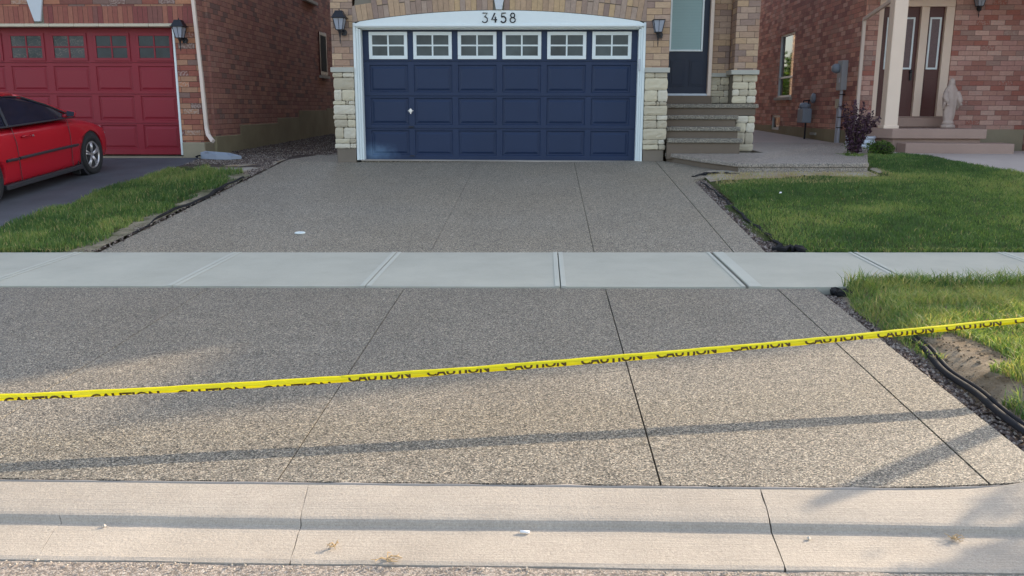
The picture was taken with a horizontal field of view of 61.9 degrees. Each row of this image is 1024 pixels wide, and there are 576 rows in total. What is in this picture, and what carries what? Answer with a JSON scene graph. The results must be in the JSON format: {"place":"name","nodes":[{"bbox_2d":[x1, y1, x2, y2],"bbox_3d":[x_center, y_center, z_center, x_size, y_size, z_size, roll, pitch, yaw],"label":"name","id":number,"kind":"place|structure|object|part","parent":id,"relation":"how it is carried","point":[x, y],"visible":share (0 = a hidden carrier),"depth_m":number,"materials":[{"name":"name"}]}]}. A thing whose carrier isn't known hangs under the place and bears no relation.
{"place":"outdoors","nodes":[
{"label":"outdoors","id":0,"kind":"place"},
{"bbox_2d":[0,158,199,230],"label":"asphalt driveway","id":1,"kind":"structure","parent":0,"point":[70,187],"depth_m":12.15,"materials":[{"name":"grey asphalt"}]},
{"bbox_2d":[0,92,105,199],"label":"parked car","id":2,"kind":"object","parent":1,"relation":"on","point":[40,141],"visible":1,"depth_m":11.77,"materials":[{"name":"red paint"}]},
{"bbox_3d":[-6.627,-2.151,10.593,0.189,0.377,0.900,1,17,2],"label":"quarter window","id":3,"kind":"part","parent":2,"relation":"part of","materials":[{"name":"black glass"}]},
{"bbox_3d":[-6.590,-2.476,11.701,0.202,0.390,1.510,1,17,2],"label":"door window","id":4,"kind":"part","parent":2,"relation":"part of","materials":[{"name":"black glass"}]},
{"bbox_2d":[0,164,243,251],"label":"verge","id":5,"kind":"structure","parent":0,"point":[179,200],"depth_m":9.87,"materials":[{"name":"green plant"}]},
{"bbox_2d":[0,244,68,251],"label":"grass","id":6,"kind":"structure","parent":5,"relation":"on","point":[2,249],"depth_m":8.37,"materials":[{"name":"green plant"}]},
{"bbox_2d":[59,174,249,251],"bbox_3d":[-4.286,-1.038,10.616,0.550,0.428,4.725,1,12,2],"label":"dusty verge edge","id":7,"kind":"object","parent":5,"relation":"on","point":[121,232],"visible":0.62,"depth_m":9.41,"materials":[{"name":"soil"}]},
{"bbox_2d":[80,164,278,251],"bbox_3d":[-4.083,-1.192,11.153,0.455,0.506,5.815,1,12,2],"label":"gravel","id":8,"kind":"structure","parent":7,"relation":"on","point":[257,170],"depth_m":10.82,"materials":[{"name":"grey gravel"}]},
{"bbox_2d":[132,176,244,234],"bbox_3d":[-4.014,-1.112,10.861,0.121,0.356,3.605,1,12,2],"label":"garden edging","id":9,"kind":"object","parent":8,"relation":"on","point":[214,191],"visible":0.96,"depth_m":10.78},
{"bbox_2d":[95,168,268,251],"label":"ground","id":10,"kind":"structure","parent":0,"point":[126,236],"depth_m":10.23,"materials":[{"name":"soil"}]},
{"bbox_2d":[103,155,184,157],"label":"garage sill","id":11,"kind":"structure","parent":10,"relation":"on","point":[143,156],"depth_m":15.17,"materials":[{"name":"grey concrete"}]},
{"bbox_2d":[0,0,335,157],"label":"brick house","id":12,"kind":"structure","parent":10,"relation":"on","point":[128,77],"depth_m":15.10,"materials":[{"name":"brick"}]},
{"bbox_2d":[0,28,180,153],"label":"garage door","id":13,"kind":"structure","parent":12,"relation":"in","point":[122,81],"depth_m":15.01,"materials":[{"name":"red paint"}]},
{"bbox_2d":[170,18,187,50],"bbox_3d":[-5.631,-4.293,14.459,0.236,0.545,0.238,1,12,2],"label":"wall lantern","id":14,"kind":"object","parent":12,"relation":"attached to","point":[178,26],"depth_m":14.39,"materials":[{"name":"black metal"}]},
{"bbox_2d":[318,31,329,78],"bbox_3d":[-4.990,-6.168,22.644,0.085,1.170,0.850,1,12,2],"label":"side window","id":15,"kind":"structure","parent":12,"relation":"in","point":[322,43],"depth_m":22.54,"materials":[{"name":"black glass"}]},
{"bbox_2d":[330,0,760,162],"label":"brick house","id":16,"kind":"structure","parent":10,"relation":"on","point":[604,80],"depth_m":13.97,"materials":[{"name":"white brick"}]},
{"bbox_2d":[331,9,347,43],"bbox_3d":[-2.742,-4.163,13.579,0.236,0.545,0.238,1,12,2],"label":"wall lantern","id":17,"kind":"object","parent":16,"relation":"attached to","point":[339,17],"depth_m":13.50,"materials":[{"name":"black metal"}]},
{"bbox_2d":[362,30,637,160],"bbox_3d":[-0.206,-3.175,13.997,4.468,2.127,0.084,1,12,2],"label":"garage door","id":18,"kind":"structure","parent":16,"relation":"in","point":[429,94],"depth_m":14.00,"materials":[{"name":"blue paint"}]},
{"bbox_2d":[652,19,665,46],"bbox_3d":[2.299,-4.012,13.427,0.200,0.418,0.220,1,12,2],"label":"wall lantern","id":19,"kind":"object","parent":16,"relation":"attached to","point":[658,25],"depth_m":13.34,"materials":[{"name":"black metal"}]},
{"bbox_2d":[667,0,709,95],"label":"front door","id":20,"kind":"structure","parent":16,"relation":"in","point":[689,20],"depth_m":14.65,"materials":[{"name":"blue paint"}]},
{"bbox_2d":[753,0,1023,153],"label":"brick house","id":21,"kind":"structure","parent":10,"relation":"on","point":[908,60],"depth_m":17.43,"materials":[{"name":"brown brick"}]},
{"bbox_2d":[772,115,779,129],"bbox_3d":[7.429,-4.630,23.873,0.060,0.400,0.950,1,12,2],"label":"basement window","id":22,"kind":"structure","parent":21,"relation":"in","point":[775,118],"depth_m":23.99,"materials":[{"name":"white metal"}]},
{"bbox_2d":[773,31,795,99],"bbox_3d":[7.373,-5.934,22.913,0.170,1.735,1.620,1,12,2],"label":"side window","id":23,"kind":"structure","parent":21,"relation":"in","point":[788,40],"depth_m":23.08,"materials":[{"name":"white glass"}]},
{"bbox_2d":[797,93,815,138],"bbox_3d":[7.061,-4.102,20.562,0.312,1.160,0.470,1,12,2],"label":"gas meter","id":24,"kind":"object","parent":21,"relation":"attached to","point":[804,114],"visible":0.99,"depth_m":20.38,"materials":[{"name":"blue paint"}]},
{"bbox_2d":[831,60,848,142],"bbox_3d":[7.022,-4.027,18.489,0.274,1.740,0.380,1,12,2],"label":"electricity meter","id":25,"kind":"object","parent":21,"relation":"attached to","point":[840,68],"visible":0.95,"depth_m":18.34,"materials":[{"name":"grey paint"}]},
{"bbox_2d":[875,7,920,115],"bbox_3d":[7.872,-4.617,17.459,0.745,2.160,0.070,1,12,2],"label":"entry door","id":26,"kind":"structure","parent":21,"relation":"in","point":[913,18],"depth_m":17.43,"materials":[{"name":"brown paint"}]},
{"bbox_2d":[940,78,962,127],"bbox_3d":[8.682,-3.665,16.909,0.427,0.962,0.280,-2,12,-12],"label":"statue","id":27,"kind":"object","parent":21,"relation":"on","point":[952,99],"visible":1,"depth_m":16.85,"materials":[{"name":"stone"}]},
{"bbox_2d":[974,0,985,17],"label":"wall lantern","id":28,"kind":"object","parent":21,"relation":"attached to","point":[979,4],"depth_m":16.92,"materials":[{"name":"black metal"}]},
{"bbox_2d":[175,159,285,173],"bbox_3d":[-4.840,-1.940,13.733,1.900,0.166,1.900,1,12,2],"label":"dusty verge end","id":29,"kind":"object","parent":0,"point":[247,168],"visible":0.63,"depth_m":13.68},
{"bbox_2d":[177,134,337,167],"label":"gravel side yard","id":30,"kind":"structure","parent":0,"point":[260,151],"depth_m":15.77,"materials":[{"name":"grey gravel"}]},
{"bbox_2d":[200,151,241,159],"bbox_3d":[-4.997,-2.287,14.699,0.750,0.123,0.480,1,12,2],"label":"splash block","id":31,"kind":"object","parent":30,"relation":"on","point":[216,155],"depth_m":14.58,"materials":[{"name":"concrete"}]},
{"bbox_2d":[101,153,764,254],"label":"driveway","id":32,"kind":"structure","parent":0,"point":[327,203],"depth_m":10.12,"materials":[{"name":"grey concrete"}]},
{"bbox_2d":[361,159,601,161],"bbox_3d":[-0.202,-2.103,14.103,4.580,0.022,0.165,1,12,2],"label":"door threshold","id":33,"kind":"object","parent":32,"relation":"on","point":[485,160],"depth_m":14.06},
{"bbox_2d":[0,287,1023,487],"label":"driveway apron","id":34,"kind":"object","parent":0,"point":[874,413],"visible":0.84,"depth_m":4.47,"materials":[{"name":"grey concrete"}]},
{"bbox_2d":[0,252,1023,294],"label":"sidewalk","id":35,"kind":"structure","parent":0,"point":[820,271],"depth_m":7.40,"materials":[{"name":"concrete"}]},
{"bbox_2d":[0,560,1023,575],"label":"road","id":36,"kind":"structure","parent":0,"point":[28,568],"depth_m":2.96,"materials":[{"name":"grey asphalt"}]},
{"bbox_2d":[0,481,1023,575],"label":"curb","id":37,"kind":"structure","parent":36,"relation":"on","point":[878,531],"depth_m":3.23,"materials":[{"name":"concrete"}]},
{"bbox_2d":[327,540,337,547],"bbox_3d":[-0.653,0.931,3.103,0.039,0.021,0.049,1,12,2],"label":"dry plant bit","id":38,"kind":"object","parent":37,"relation":"on","point":[332,545],"visible":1,"depth_m":3.10,"materials":[{"name":"beige plant"}]},
{"bbox_2d":[371,552,401,561],"bbox_3d":[-0.433,0.952,3.005,0.076,0.020,0.102,11,16,43],"label":"dry plant bit","id":39,"kind":"object","parent":37,"relation":"on","point":[387,558],"visible":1,"depth_m":3.00,"materials":[{"name":"beige plant"}]},
{"bbox_2d":[0,479,1002,490],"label":"curb mortar line","id":40,"kind":"object","parent":37,"relation":"on","point":[557,485],"visible":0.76,"depth_m":3.49,"materials":[{"name":"grey concrete"}]},
{"bbox_2d":[520,530,529,533],"bbox_3d":[0.048,0.915,3.203,0.035,0.010,0.010,2,12,10],"label":"cigarette butt","id":41,"kind":"object","parent":37,"relation":"on","point":[525,531],"visible":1,"depth_m":3.20,"materials":[{"name":"white paper"}]},
{"bbox_2d":[944,533,964,540],"bbox_3d":[1.626,0.915,3.129,0.070,0.020,0.049,1,12,2],"label":"dry plant bit","id":42,"kind":"object","parent":37,"relation":"on","point":[954,537],"visible":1,"depth_m":3.13,"materials":[{"name":"beige plant"}]},
{"bbox_2d":[695,180,778,251],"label":"gravel","id":43,"kind":"structure","parent":0,"point":[714,197],"depth_m":9.91,"materials":[{"name":"grey gravel"}]},
{"bbox_2d":[704,180,797,251],"bbox_3d":[2.815,-0.933,10.269,0.630,0.394,4.519,1,12,2],"label":"gravel trench","id":44,"kind":"object","parent":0,"point":[743,226],"visible":0.1,"depth_m":9.04,"materials":[{"name":"grey gravel"}]},
{"bbox_2d":[665,142,868,172],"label":"raised walkway","id":45,"kind":"structure","parent":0,"point":[789,157],"depth_m":13.30,"materials":[{"name":"grey concrete"}]},
{"bbox_2d":[666,158,737,171],"bbox_3d":[2.951,-1.893,13.375,0.899,0.274,1.240,1,12,2],"label":"walkway riser","id":46,"kind":"object","parent":45,"relation":"attached to","point":[702,165],"visible":0.36,"depth_m":13.23,"materials":[{"name":"concrete"}]},
{"bbox_2d":[663,104,758,158],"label":"porch steps","id":47,"kind":"structure","parent":45,"relation":"on","point":[701,128],"depth_m":13.99,"materials":[{"name":"concrete"}]},
{"bbox_2d":[845,136,875,146],"bbox_3d":[6.633,-2.746,16.158,0.564,0.264,0.274,1,12,2],"label":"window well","id":48,"kind":"object","parent":45,"relation":"on","point":[870,138],"depth_m":16.05,"materials":[{"name":"metal"}]},
{"bbox_2d":[839,99,881,153],"bbox_3d":[5.779,-2.652,14.223,0.656,0.990,0.733,6,13,28],"label":"shrub","id":49,"kind":"object","parent":45,"relation":"on","point":[854,141],"visible":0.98,"depth_m":14.24,"materials":[{"name":"purple plant"}]},
{"bbox_2d":[752,130,895,152],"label":"side path","id":50,"kind":"structure","parent":0,"point":[761,136],"depth_m":20.76,"materials":[{"name":"concrete"}]},
{"bbox_2d":[704,152,1023,251],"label":"lawn","id":51,"kind":"structure","parent":0,"point":[731,209],"depth_m":9.60,"materials":[{"name":"plant"}]},
{"bbox_2d":[691,172,738,176],"bbox_3d":[2.977,-1.669,12.562,0.795,0.083,0.186,-3,12,-16],"label":"membrane scrap","id":52,"kind":"object","parent":51,"relation":"on","point":[703,174],"visible":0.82,"depth_m":12.56,"materials":[{"name":"black plastic"}]},
{"bbox_2d":[700,182,782,244],"bbox_3d":[2.650,-0.948,10.155,0.074,0.333,3.625,0,12,0],"label":"membrane scrap","id":53,"kind":"object","parent":51,"relation":"on","point":[744,216],"visible":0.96,"depth_m":9.71,"materials":[{"name":"black plastic"}]},
{"bbox_2d":[771,243,807,251],"bbox_3d":[2.669,-0.383,8.195,0.327,0.085,0.134,5,13,24],"label":"membrane scrap","id":54,"kind":"object","parent":51,"relation":"on","point":[779,247],"visible":0.97,"depth_m":8.17,"materials":[{"name":"black plastic"}]},
{"bbox_2d":[706,168,881,181],"bbox_3d":[4.054,-1.555,12.121,2.800,0.215,1.550,1,12,2],"label":"bare dry strip","id":55,"kind":"object","parent":51,"relation":"on","point":[710,178],"visible":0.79,"depth_m":12.45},
{"bbox_2d":[707,167,909,184],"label":"grass","id":56,"kind":"structure","parent":51,"relation":"on","point":[796,178],"depth_m":12.14,"materials":[{"name":"green plant"}]},
{"bbox_2d":[863,140,882,153],"bbox_3d":[6.016,-2.305,14.198,0.321,0.329,0.266,9,15,36],"label":"shrub","id":57,"kind":"object","parent":51,"relation":"on","point":[870,148],"visible":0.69,"depth_m":14.19,"materials":[{"name":"green plant"}]},
{"bbox_2d":[873,140,894,153],"bbox_3d":[6.203,-2.319,14.305,0.423,0.334,0.410,1,12,2],"label":"shrub","id":58,"kind":"object","parent":51,"relation":"on","point":[887,147],"visible":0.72,"depth_m":14.20,"materials":[{"name":"green plant"}]},
{"bbox_2d":[816,245,1023,252],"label":"grass","id":59,"kind":"structure","parent":51,"relation":"on","point":[987,249],"depth_m":8.05,"materials":[{"name":"green plant"}]},
{"bbox_2d":[823,294,1023,451],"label":"gravel trench","id":60,"kind":"object","parent":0,"point":[996,419],"visible":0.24,"depth_m":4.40,"materials":[{"name":"grey gravel"}]},
{"bbox_2d":[891,323,1023,434],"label":"garden edging","id":61,"kind":"object","parent":60,"relation":"on","point":[997,408],"visible":0.84,"depth_m":4.49,"materials":[{"name":"black plastic"}]},
{"bbox_2d":[837,285,1023,436],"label":"boulevard","id":62,"kind":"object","parent":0,"point":[971,366],"visible":0.23,"depth_m":4.86,"materials":[{"name":"soil"}]},
{"bbox_2d":[830,287,858,296],"bbox_3d":[2.550,0.046,6.516,0.257,0.091,0.123,9,15,37],"label":"membrane scrap","id":63,"kind":"object","parent":62,"relation":"on","point":[837,292],"visible":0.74,"depth_m":6.51,"materials":[{"name":"black plastic"}]},
{"bbox_2d":[838,265,1023,290],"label":"grass","id":64,"kind":"structure","parent":62,"relation":"on","point":[996,278],"depth_m":6.50,"materials":[{"name":"green plant"}]},
{"bbox_2d":[842,269,1023,419],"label":"grass","id":65,"kind":"structure","parent":62,"relation":"on","point":[992,298],"depth_m":5.78,"materials":[{"name":"green plant"}]},
{"bbox_2d":[866,295,1023,416],"bbox_3d":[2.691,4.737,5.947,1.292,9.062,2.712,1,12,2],"label":"soil clods","id":66,"kind":"object","parent":62,"relation":"on","point":[958,348],"visible":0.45,"depth_m":4.98,"materials":[{"name":"brown soil"}]},
{"bbox_3d":[3.780,0.210,4.991,0.044,0.870,0.044,1,12,2],"label":"wooden stake","id":67,"kind":"object","parent":62,"relation":"on","visible":0},
{"bbox_2d":[0,317,1023,400],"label":"caution tape","id":68,"kind":"object","parent":67,"relation":"attached to","point":[478,369],"visible":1,"depth_m":4.12,"materials":[{"name":"yellow plastic"}]},
{"bbox_2d":[909,151,1023,171],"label":"front path","id":69,"kind":"structure","parent":0,"point":[1015,160],"depth_m":13.85,"materials":[{"name":"concrete"}]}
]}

